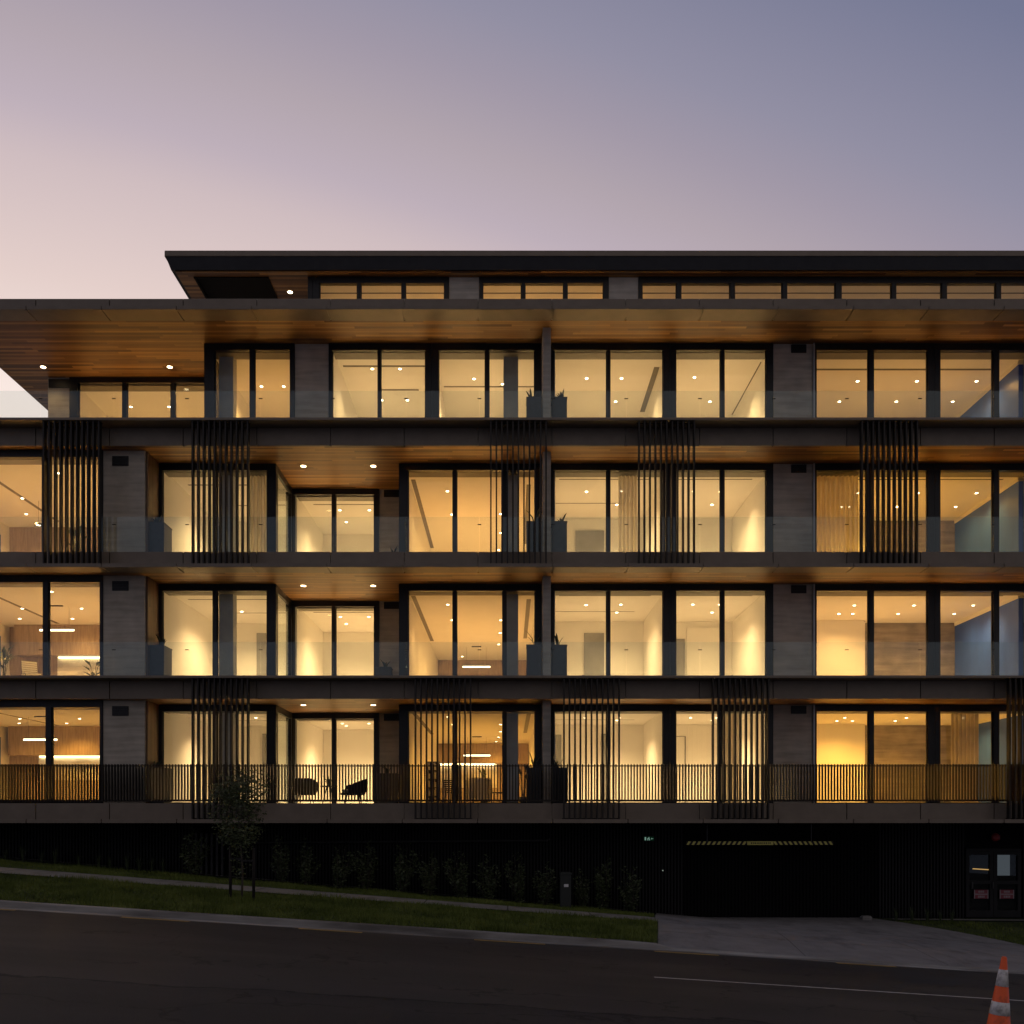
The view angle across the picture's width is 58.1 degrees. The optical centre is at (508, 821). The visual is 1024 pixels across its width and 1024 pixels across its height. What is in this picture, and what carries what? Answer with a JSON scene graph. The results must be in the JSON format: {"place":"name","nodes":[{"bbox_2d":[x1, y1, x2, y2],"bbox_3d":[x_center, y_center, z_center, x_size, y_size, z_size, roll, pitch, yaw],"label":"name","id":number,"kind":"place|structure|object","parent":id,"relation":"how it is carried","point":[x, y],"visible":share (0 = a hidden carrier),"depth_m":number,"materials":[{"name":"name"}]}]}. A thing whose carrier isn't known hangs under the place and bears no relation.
{"place":"outdoors","nodes":[
{"label":"outdoors","id":0,"kind":"place"},
{"bbox_2d":[0,870,1021,957],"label":"ground","id":1,"kind":"structure","parent":0,"point":[562,914],"depth_m":22.91,"materials":[{"name":"soil"}]},
{"bbox_2d":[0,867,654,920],"bbox_3d":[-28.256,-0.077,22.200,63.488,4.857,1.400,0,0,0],"label":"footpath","id":2,"kind":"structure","parent":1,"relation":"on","point":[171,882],"depth_m":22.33,"materials":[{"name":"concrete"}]},
{"bbox_2d":[0,871,658,942],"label":"verge","id":3,"kind":"structure","parent":1,"relation":"on","point":[296,906],"depth_m":19.49,"materials":[{"name":"plant"}]},
{"bbox_2d":[229,846,240,897],"bbox_3d":[-6.011,1.157,20.299,0.285,1.250,0.070,0,0,0],"label":"tree stake","id":4,"kind":"object","parent":3,"relation":"on","point":[230,872],"visible":0.78,"depth_m":20.27,"materials":[{"name":"brown wood"}]},
{"bbox_2d":[202,766,275,898],"bbox_3d":[-5.907,0.243,20.338,1.594,3.016,1.381,0,0,0],"label":"street tree","id":5,"kind":"object","parent":3,"relation":"on","point":[234,794],"visible":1,"depth_m":20.27,"materials":[{"name":"green plant"}]},
{"bbox_2d":[241,848,254,899],"bbox_3d":[-5.721,1.193,20.299,0.295,1.250,0.070,0,0,0],"label":"tree stake","id":6,"kind":"object","parent":3,"relation":"on","point":[253,873],"visible":0.78,"depth_m":20.27,"materials":[{"name":"brown wood"}]},
{"bbox_2d":[0,251,1023,921],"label":"apartment building","id":7,"kind":"structure","parent":1,"relation":"on","point":[362,413],"depth_m":26.32,"materials":[{"name":"grey concrete"}]},
{"bbox_2d":[0,644,14,674],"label":"house plant","id":8,"kind":"object","parent":7,"relation":"on","point":[4,653],"visible":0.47,"depth_m":27.62,"materials":[{"name":"green plant"}]},
{"bbox_2d":[21,660,40,674],"bbox_3d":[-14.101,-4.341,27.230,0.452,0.885,0.532,0,0,-40],"label":"dining chair","id":9,"kind":"object","parent":7,"relation":"on","point":[33,665],"visible":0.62,"depth_m":27.33,"materials":[{"name":"wood"}]},
{"bbox_2d":[23,716,56,740],"bbox_3d":[-14.318,-2.869,28.200,1.025,0.747,0.060,0,0,0],"label":"pendant lamp","id":10,"kind":"object","parent":7,"relation":"hanging from","point":[34,739],"visible":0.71,"depth_m":28.18,"materials":[{"name":"white metal"}]},
{"bbox_2d":[0,700,102,802],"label":"window","id":11,"kind":"structure","parent":7,"relation":"in","point":[49,705],"depth_m":25.30,"materials":[{"name":"black metal"}]},
{"bbox_2d":[0,575,102,674],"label":"window","id":12,"kind":"structure","parent":7,"relation":"in","point":[46,580],"depth_m":25.30,"materials":[{"name":"black metal"}]},
{"bbox_2d":[0,450,102,551],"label":"window","id":13,"kind":"structure","parent":7,"relation":"in","point":[4,454],"depth_m":25.29,"materials":[{"name":"black metal"}]},
{"bbox_2d":[69,377,203,416],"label":"window","id":14,"kind":"structure","parent":7,"relation":"in","point":[74,382],"depth_m":28.23,"materials":[{"name":"black metal"}]},
{"bbox_2d":[150,645,172,674],"bbox_3d":[-9.785,-4.401,25.850,0.510,1.000,0.624,0,0,0],"label":"planter","id":15,"kind":"object","parent":7,"relation":"on","point":[160,659],"visible":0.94,"depth_m":25.55,"materials":[{"name":"concrete"}]},
{"bbox_2d":[150,522,172,551],"bbox_3d":[-9.785,-7.811,25.850,0.510,1.000,0.624,0,0,0],"label":"planter","id":16,"kind":"object","parent":7,"relation":"on","point":[160,536],"visible":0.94,"depth_m":25.55,"materials":[{"name":"concrete"}]},
{"bbox_2d":[159,705,276,803],"bbox_3d":[-8.283,-1.926,26.300,3.340,2.828,0.140,0,0,0],"label":"window","id":17,"kind":"structure","parent":7,"relation":"in","point":[271,710],"depth_m":26.23,"materials":[{"name":"black metal"}]},
{"bbox_2d":[159,584,276,674],"bbox_3d":[-8.283,-5.338,26.300,3.340,2.871,0.140,0,0,0],"label":"window","id":18,"kind":"structure","parent":7,"relation":"in","point":[271,589],"depth_m":26.23,"materials":[{"name":"black metal"}]},
{"bbox_2d":[159,463,276,551],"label":"window","id":19,"kind":"structure","parent":7,"relation":"in","point":[271,468],"depth_m":26.23,"materials":[{"name":"black metal"}]},
{"bbox_2d":[204,343,294,416],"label":"window","id":20,"kind":"structure","parent":7,"relation":"in","point":[210,349],"depth_m":26.23,"materials":[{"name":"black metal"}]},
{"bbox_2d":[250,475,265,551],"bbox_3d":[-7.244,-8.662,26.623,0.520,2.665,0.099,0,0,0],"label":"curtain","id":21,"kind":"object","parent":7,"relation":"hanging from","point":[257,511],"visible":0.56,"depth_m":26.61,"materials":[{"name":"fabric"}]},
{"bbox_2d":[257,633,265,674],"bbox_3d":[-8.292,-5.125,30.974,0.319,2.444,0.047,0,0,0],"label":"wardrobe door","id":22,"kind":"structure","parent":7,"relation":"in","point":[261,637],"depth_m":30.95,"materials":[{"name":"wood"}]},
{"bbox_2d":[262,734,265,799],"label":"wardrobe door","id":23,"kind":"structure","parent":7,"relation":"in","point":[263,735],"depth_m":30.95,"materials":[{"name":"wood"}]},
{"bbox_2d":[277,706,291,802],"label":"window","id":24,"kind":"structure","parent":7,"relation":"in","point":[281,711],"depth_m":27.99,"materials":[{"name":"black metal"}]},
{"bbox_2d":[277,586,291,674],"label":"window","id":25,"kind":"structure","parent":7,"relation":"in","point":[280,593],"depth_m":28.12,"materials":[{"name":"black metal"}]},
{"bbox_2d":[277,466,291,551],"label":"window","id":26,"kind":"structure","parent":7,"relation":"in","point":[281,477],"depth_m":27.86,"materials":[{"name":"black metal"}]},
{"bbox_2d":[292,778,317,802],"bbox_3d":[-5.856,-0.879,26.563,0.758,0.743,0.687,0,0,0],"label":"balcony armchair","id":27,"kind":"object","parent":7,"relation":"on","point":[304,787],"visible":0.34,"depth_m":26.30,"materials":[{"name":"wicker"}]},
{"bbox_2d":[286,713,379,802],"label":"window","id":28,"kind":"structure","parent":7,"relation":"in","point":[334,716],"depth_m":28.23,"materials":[{"name":"black metal"}]},
{"bbox_2d":[286,601,379,674],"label":"window","id":29,"kind":"structure","parent":7,"relation":"in","point":[334,604],"depth_m":28.23,"materials":[{"name":"black metal"}]},
{"bbox_2d":[286,489,379,551],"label":"window","id":30,"kind":"structure","parent":7,"relation":"in","point":[334,493],"depth_m":28.23,"materials":[{"name":"black metal"}]},
{"bbox_2d":[340,779,365,802],"bbox_3d":[-4.447,-0.879,26.611,0.790,0.743,0.872,0,0,-15],"label":"balcony armchair","id":31,"kind":"object","parent":7,"relation":"on","point":[356,789],"visible":0.26,"depth_m":26.32,"materials":[{"name":"wicker"}]},
{"bbox_2d":[329,343,431,416],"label":"window","id":32,"kind":"structure","parent":7,"relation":"in","point":[379,348],"depth_m":26.23,"materials":[{"name":"black metal"}]},
{"bbox_2d":[312,277,448,298],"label":"window","id":33,"kind":"structure","parent":7,"relation":"in","point":[317,282],"depth_m":27.94,"materials":[{"name":"black metal"}]},
{"bbox_2d":[375,667,392,674],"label":"planter","id":34,"kind":"object","parent":7,"relation":"on","point":[383,670],"visible":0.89,"depth_m":27.60,"materials":[{"name":"concrete"}]},
{"bbox_2d":[376,773,398,802],"bbox_3d":[-3.649,-0.986,27.850,0.620,0.950,0.524,0,0,0],"label":"planter","id":35,"kind":"object","parent":7,"relation":"on","point":[389,787],"visible":0.44,"depth_m":27.60,"materials":[{"name":"concrete"}]},
{"bbox_2d":[427,761,439,799],"bbox_3d":[-2.364,-1.210,29.150,0.403,1.398,0.300,0,0,0],"label":"bookshelf","id":36,"kind":"object","parent":7,"relation":"in","point":[434,779],"visible":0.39,"depth_m":29.28,"materials":[{"name":"wood"}]},
{"bbox_2d":[428,762,438,799],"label":"books","id":37,"kind":"object","parent":36,"relation":"on","point":[434,781],"visible":0.44,"depth_m":29.04,"materials":[{"name":"paper"}]},
{"bbox_2d":[399,463,539,552],"bbox_3d":[-1.082,-8.759,26.300,4.057,2.894,0.140,0,0,0],"label":"window","id":38,"kind":"structure","parent":7,"relation":"in","point":[404,468],"depth_m":26.23,"materials":[{"name":"black metal"}]},
{"bbox_2d":[399,705,540,803],"bbox_3d":[-1.082,-1.926,26.300,4.057,2.828,0.140,0,0,0],"label":"window","id":39,"kind":"structure","parent":7,"relation":"in","point":[404,710],"depth_m":26.23,"materials":[{"name":"black metal"}]},
{"bbox_2d":[399,584,540,674],"bbox_3d":[-1.082,-5.338,26.300,4.057,2.871,0.140,0,0,0],"label":"window","id":40,"kind":"structure","parent":7,"relation":"in","point":[404,589],"depth_m":26.23,"materials":[{"name":"black metal"}]},
{"bbox_2d":[466,777,492,799],"bbox_3d":[-0.899,-0.929,28.174,0.847,0.842,0.807,0,0,0],"label":"lounge chair","id":41,"kind":"object","parent":7,"relation":"on","point":[478,788],"visible":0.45,"depth_m":27.84,"materials":[{"name":"fabric"}]},
{"bbox_2d":[432,343,540,416],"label":"window","id":42,"kind":"structure","parent":7,"relation":"in","point":[437,348],"depth_m":26.23,"materials":[{"name":"black metal"}]},
{"bbox_2d":[526,644,541,674],"bbox_3d":[0.714,-4.401,25.700,0.430,1.000,0.524,0,0,0],"label":"planter","id":43,"kind":"object","parent":7,"relation":"on","point":[533,659],"visible":0.94,"depth_m":25.45,"materials":[{"name":"concrete"}]},
{"bbox_2d":[526,521,541,551],"bbox_3d":[0.714,-7.811,25.700,0.430,1.000,0.524,0,0,0],"label":"planter","id":44,"kind":"object","parent":7,"relation":"on","point":[532,536],"visible":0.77,"depth_m":25.45,"materials":[{"name":"concrete"}]},
{"bbox_2d":[526,397,541,416],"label":"planter","id":45,"kind":"object","parent":7,"relation":"on","point":[533,406],"visible":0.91,"depth_m":25.45,"materials":[{"name":"concrete"}]},
{"bbox_2d":[526,767,541,802],"bbox_3d":[0.714,-1.011,25.700,0.430,1.000,0.524,0,0,0],"label":"planter","id":46,"kind":"object","parent":7,"relation":"on","point":[531,784],"visible":0.46,"depth_m":25.45,"materials":[{"name":"concrete"}]},
{"bbox_2d":[479,277,608,298],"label":"window","id":47,"kind":"structure","parent":7,"relation":"in","point":[523,282],"depth_m":27.94,"materials":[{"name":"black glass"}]},
{"bbox_2d":[555,735,560,764],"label":"wardrobe door","id":48,"kind":"structure","parent":7,"relation":"in","point":[557,737],"depth_m":30.65,"materials":[{"name":"wood"}]},
{"bbox_2d":[551,644,566,674],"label":"planter","id":49,"kind":"object","parent":7,"relation":"on","point":[559,660],"visible":0.92,"depth_m":25.45,"materials":[{"name":"concrete"}]},
{"bbox_2d":[551,521,566,552],"bbox_3d":[1.421,-7.811,25.700,0.430,1.000,0.524,0,0,0],"label":"planter","id":50,"kind":"object","parent":7,"relation":"on","point":[558,536],"visible":0.89,"depth_m":25.45,"materials":[{"name":"concrete"}]},
{"bbox_2d":[551,767,566,803],"bbox_3d":[1.421,-1.011,25.700,0.430,1.000,0.524,0,0,0],"label":"planter","id":51,"kind":"object","parent":7,"relation":"on","point":[559,784],"visible":0.64,"depth_m":25.45,"materials":[{"name":"concrete"}]},
{"bbox_2d":[551,397,566,416],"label":"planter","id":52,"kind":"object","parent":7,"relation":"on","point":[558,406],"visible":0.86,"depth_m":25.45,"materials":[{"name":"concrete"}]},
{"bbox_2d":[576,530,603,551],"bbox_3d":[2.716,-8.505,30.674,0.948,2.383,0.047,0,0,0],"label":"wardrobe door","id":53,"kind":"structure","parent":7,"relation":"in","point":[586,540],"depth_m":30.65,"materials":[{"name":"wood"}]},
{"bbox_2d":[584,633,603,674],"bbox_3d":[2.858,-5.094,30.674,0.663,2.382,0.047,0,0,0],"label":"wardrobe door","id":54,"kind":"structure","parent":7,"relation":"in","point":[593,642],"depth_m":30.65,"materials":[{"name":"wood"}]},
{"bbox_2d":[601,734,605,799],"bbox_3d":[3.206,-1.725,30.674,0.221,2.424,0.047,0,0,0],"label":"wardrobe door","id":55,"kind":"structure","parent":7,"relation":"in","point":[601,734],"depth_m":30.65,"materials":[{"name":"wood"}]},
{"bbox_2d":[552,705,669,803],"bbox_3d":[2.924,-1.926,26.300,3.359,2.828,0.140,0,0,0],"label":"window","id":56,"kind":"structure","parent":7,"relation":"in","point":[665,709],"depth_m":26.23,"materials":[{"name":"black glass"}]},
{"bbox_2d":[552,584,669,674],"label":"window","id":57,"kind":"structure","parent":7,"relation":"in","point":[608,588],"depth_m":26.23,"materials":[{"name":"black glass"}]},
{"bbox_2d":[552,463,669,551],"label":"window","id":58,"kind":"structure","parent":7,"relation":"in","point":[608,468],"depth_m":26.23,"materials":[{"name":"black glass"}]},
{"bbox_2d":[552,343,669,416],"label":"window","id":59,"kind":"structure","parent":7,"relation":"in","point":[608,348],"depth_m":26.23,"materials":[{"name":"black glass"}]},
{"bbox_2d":[618,475,636,552],"bbox_3d":[3.451,-8.662,26.623,0.548,2.665,0.098,0,0,0],"label":"curtain","id":60,"kind":"object","parent":7,"relation":"hanging from","point":[627,496],"visible":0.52,"depth_m":26.62,"materials":[{"name":"fabric"}]},
{"bbox_2d":[676,639,684,674],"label":"wardrobe door","id":61,"kind":"structure","parent":7,"relation":"in","point":[680,643],"depth_m":30.65,"materials":[{"name":"wood"}]},
{"bbox_2d":[679,527,706,551],"bbox_3d":[6.127,-8.568,30.674,0.948,2.510,0.047,0,0,0],"label":"wardrobe door","id":62,"kind":"structure","parent":7,"relation":"in","point":[700,532],"depth_m":30.65,"materials":[{"name":"white paint"}]},
{"bbox_2d":[686,627,718,674],"bbox_3d":[6.570,-5.189,30.674,1.263,2.572,0.047,0,0,0],"label":"wardrobe door","id":63,"kind":"structure","parent":7,"relation":"in","point":[705,661],"depth_m":30.65,"materials":[{"name":"white paint"}]},
{"bbox_2d":[670,705,772,802],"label":"window","id":64,"kind":"structure","parent":7,"relation":"in","point":[673,708],"depth_m":26.23,"materials":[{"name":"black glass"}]},
{"bbox_2d":[670,584,772,674],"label":"window","id":65,"kind":"structure","parent":7,"relation":"in","point":[721,588],"depth_m":26.23,"materials":[{"name":"black metal"}]},
{"bbox_2d":[670,463,772,551],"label":"window","id":66,"kind":"structure","parent":7,"relation":"in","point":[721,468],"depth_m":26.23,"materials":[{"name":"black metal"}]},
{"bbox_2d":[670,343,772,416],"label":"window","id":67,"kind":"structure","parent":7,"relation":"in","point":[721,348],"depth_m":26.23,"materials":[{"name":"black metal"}]},
{"bbox_2d":[725,714,738,799],"bbox_3d":[6.491,-1.829,26.622,0.493,2.599,0.095,0,0,0],"label":"curtain","id":68,"kind":"object","parent":7,"relation":"hanging from","point":[726,739],"visible":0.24,"depth_m":26.64,"materials":[{"name":"fabric"}]},
{"bbox_2d":[686,824,832,844],"bbox_3d":[7.020,0.351,25.718,4.098,0.574,0.065,0,0,0],"label":"clearance bar","id":69,"kind":"object","parent":7,"relation":"hanging from","point":[811,842],"visible":1,"depth_m":25.70,"materials":[{"name":"yellow metal"}]},
{"bbox_2d":[683,826,878,916],"bbox_3d":[7.852,1.430,26.529,5.602,2.608,0.058,0,0,0],"label":"garage door","id":70,"kind":"structure","parent":7,"relation":"in","point":[685,828],"depth_m":26.52,"materials":[{"name":"black metal"}]},
{"bbox_2d":[638,277,1023,298],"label":"window","id":71,"kind":"structure","parent":7,"relation":"in","point":[678,282],"depth_m":27.94,"materials":[{"name":"black metal"}]},
{"bbox_2d":[817,475,857,551],"bbox_3d":[9.503,-8.662,26.623,1.205,2.665,0.098,0,0,0],"label":"curtain","id":72,"kind":"object","parent":7,"relation":"hanging from","point":[837,503],"visible":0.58,"depth_m":26.62,"materials":[{"name":"fabric"}]},
{"bbox_2d":[815,705,933,802],"bbox_3d":[10.424,-1.926,26.300,3.403,2.828,0.140,0,0,0],"label":"window","id":73,"kind":"structure","parent":7,"relation":"in","point":[870,709],"depth_m":26.23,"materials":[{"name":"black metal"}]},
{"bbox_2d":[815,584,933,674],"bbox_3d":[10.424,-5.338,26.300,3.403,2.871,0.140,0,0,0],"label":"window","id":74,"kind":"structure","parent":7,"relation":"in","point":[870,589],"depth_m":26.23,"materials":[{"name":"black metal"}]},
{"bbox_2d":[815,463,933,551],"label":"window","id":75,"kind":"structure","parent":7,"relation":"in","point":[928,468],"depth_m":26.23,"materials":[{"name":"black metal"}]},
{"bbox_2d":[815,343,933,416],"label":"window","id":76,"kind":"structure","parent":7,"relation":"in","point":[870,348],"depth_m":26.23,"materials":[{"name":"black metal"}]},
{"bbox_2d":[951,714,978,799],"bbox_3d":[13.187,-1.829,26.623,0.794,2.599,0.099,0,0,0],"label":"curtain","id":77,"kind":"object","parent":7,"relation":"hanging from","point":[964,738],"visible":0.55,"depth_m":26.61,"materials":[{"name":"fabric"}]},
{"bbox_2d":[934,705,1022,802],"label":"window","id":78,"kind":"structure","parent":7,"relation":"in","point":[994,709],"depth_m":26.23,"materials":[{"name":"black metal"}]},
{"bbox_2d":[934,584,1023,674],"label":"window","id":79,"kind":"structure","parent":7,"relation":"in","point":[994,589],"depth_m":26.23,"materials":[{"name":"black metal"}]},
{"bbox_2d":[934,463,1023,551],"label":"window","id":80,"kind":"structure","parent":7,"relation":"in","point":[994,468],"depth_m":26.23,"materials":[{"name":"black metal"}]},
{"bbox_2d":[934,343,1023,416],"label":"window","id":81,"kind":"structure","parent":7,"relation":"in","point":[994,348],"depth_m":26.23,"materials":[{"name":"black metal"}]},
{"bbox_2d":[964,849,1020,916],"bbox_3d":[13.932,1.748,26.479,1.581,1.970,0.158,0,0,0],"label":"entrance door","id":82,"kind":"structure","parent":7,"relation":"in","point":[998,859],"depth_m":26.45,"materials":[{"name":"black metal"}]},
{"bbox_2d":[0,900,1023,973],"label":"kerb","id":83,"kind":"structure","parent":1,"relation":"on","point":[319,924],"depth_m":18.01,"materials":[{"name":"concrete"}]},
{"bbox_2d":[0,857,1023,944],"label":"planting strip","id":84,"kind":"object","parent":1,"relation":"on","point":[889,919],"visible":0.38,"depth_m":25.80,"materials":[{"name":"plant"}]},
{"bbox_2d":[178,827,212,876],"bbox_3d":[-8.571,0.830,25.296,1.022,1.408,0.518,0,0,-37],"label":"shrub","id":85,"kind":"object","parent":84,"relation":"on","point":[194,861],"visible":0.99,"depth_m":25.27,"materials":[{"name":"green plant"}]},
{"bbox_2d":[269,836,289,882],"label":"shrub","id":86,"kind":"object","parent":84,"relation":"on","point":[281,865],"visible":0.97,"depth_m":25.31,"materials":[{"name":"green plant"}]},
{"bbox_2d":[293,838,320,884],"bbox_3d":[-5.584,1.113,25.390,0.903,1.346,0.432,0,0,29],"label":"shrub","id":87,"kind":"object","parent":84,"relation":"on","point":[305,875],"visible":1,"depth_m":25.30,"materials":[{"name":"green plant"}]},
{"bbox_2d":[0,858,653,916],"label":"grass","id":88,"kind":"structure","parent":84,"relation":"on","point":[79,868],"depth_m":24.06,"materials":[{"name":"plant"}]},
{"bbox_2d":[331,845,357,888],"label":"shrub","id":89,"kind":"object","parent":84,"relation":"on","point":[340,879],"visible":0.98,"depth_m":25.22,"materials":[{"name":"green plant"}]},
{"bbox_2d":[348,840,378,890],"bbox_3d":[-3.979,1.212,25.443,1.065,1.434,0.537,0,0,-39],"label":"shrub","id":90,"kind":"object","parent":84,"relation":"on","point":[365,878],"visible":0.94,"depth_m":25.39,"materials":[{"name":"green plant"}]},
{"bbox_2d":[393,843,421,892],"bbox_3d":[-2.795,1.278,25.352,0.762,1.455,0.694,0,0,5],"label":"shrub","id":91,"kind":"object","parent":84,"relation":"on","point":[401,884],"visible":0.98,"depth_m":25.32,"materials":[{"name":"green plant"}]},
{"bbox_2d":[414,852,439,894],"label":"shrub","id":92,"kind":"object","parent":84,"relation":"on","point":[429,881],"visible":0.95,"depth_m":25.24,"materials":[{"name":"green plant"}]},
{"bbox_2d":[442,851,468,897],"bbox_3d":[-1.443,1.465,25.288,0.780,1.346,0.723,0,0,-6],"label":"shrub","id":93,"kind":"object","parent":84,"relation":"on","point":[459,883],"visible":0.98,"depth_m":25.18,"materials":[{"name":"green plant"}]},
{"bbox_2d":[472,854,505,899],"bbox_3d":[-0.517,1.546,25.287,0.952,1.313,0.459,0,0,2],"label":"shrub","id":94,"kind":"object","parent":84,"relation":"on","point":[488,886],"visible":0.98,"depth_m":25.29,"materials":[{"name":"green plant"}]},
{"bbox_2d":[2,857,1023,920],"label":"path edging","id":95,"kind":"object","parent":84,"relation":"on","point":[598,907],"visible":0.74,"depth_m":26.09,"materials":[{"name":"concrete"}]},
{"bbox_2d":[503,852,525,902],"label":"shrub","id":96,"kind":"object","parent":84,"relation":"on","point":[519,889],"visible":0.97,"depth_m":25.31,"materials":[{"name":"green plant"}]},
{"bbox_2d":[528,861,558,904],"bbox_3d":[0.980,1.703,25.377,0.904,1.254,0.433,0,0,-8],"label":"shrub","id":97,"kind":"object","parent":84,"relation":"on","point":[544,899],"visible":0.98,"depth_m":25.33,"materials":[{"name":"green plant"}]},
{"bbox_2d":[559,872,571,907],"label":"utility pillar","id":98,"kind":"structure","parent":84,"relation":"on","point":[565,888],"depth_m":25.00,"materials":[{"name":"grey metal"}]},
{"bbox_2d":[573,869,590,907],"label":"shrub","id":99,"kind":"object","parent":84,"relation":"on","point":[581,896],"visible":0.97,"depth_m":25.34,"materials":[{"name":"green plant"}]},
{"bbox_2d":[591,856,613,908],"bbox_3d":[2.578,1.686,25.448,0.612,1.588,1.151,0,0,19],"label":"shrub","id":100,"kind":"object","parent":84,"relation":"on","point":[603,891],"visible":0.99,"depth_m":25.39,"materials":[{"name":"green plant"}]},
{"bbox_2d":[618,866,642,911],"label":"shrub","id":101,"kind":"object","parent":84,"relation":"on","point":[629,900],"visible":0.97,"depth_m":25.20,"materials":[{"name":"green plant"}]},
{"bbox_2d":[896,919,1023,944],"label":"grass","id":102,"kind":"structure","parent":84,"relation":"on","point":[991,935],"depth_m":24.92,"materials":[{"name":"plant"}]},
{"bbox_2d":[0,910,1023,1023],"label":"road","id":103,"kind":"structure","parent":0,"point":[63,968],"depth_m":12.65,"materials":[{"name":"grey asphalt"}]},
{"bbox_2d":[655,977,1023,1000],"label":"road marking","id":104,"kind":"object","parent":103,"relation":"on","point":[831,988],"visible":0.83,"depth_m":14.07,"materials":[{"name":"paint"}]},
{"bbox_2d":[987,956,1010,1023],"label":"traffic cone","id":105,"kind":"object","parent":103,"relation":"on","point":[999,1011],"visible":1,"depth_m":11.24,"materials":[{"name":"plastic"}]},
{"bbox_2d":[0,0,1023,416],"label":"sky","id":106,"kind":"structure","parent":0,"point":[132,132],"materials":[{"name":"purple"}]},
{"bbox_2d":[650,913,1023,969],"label":"driveway","id":107,"kind":"structure","parent":0,"point":[801,930],"depth_m":20.47,"materials":[{"name":"concrete"}]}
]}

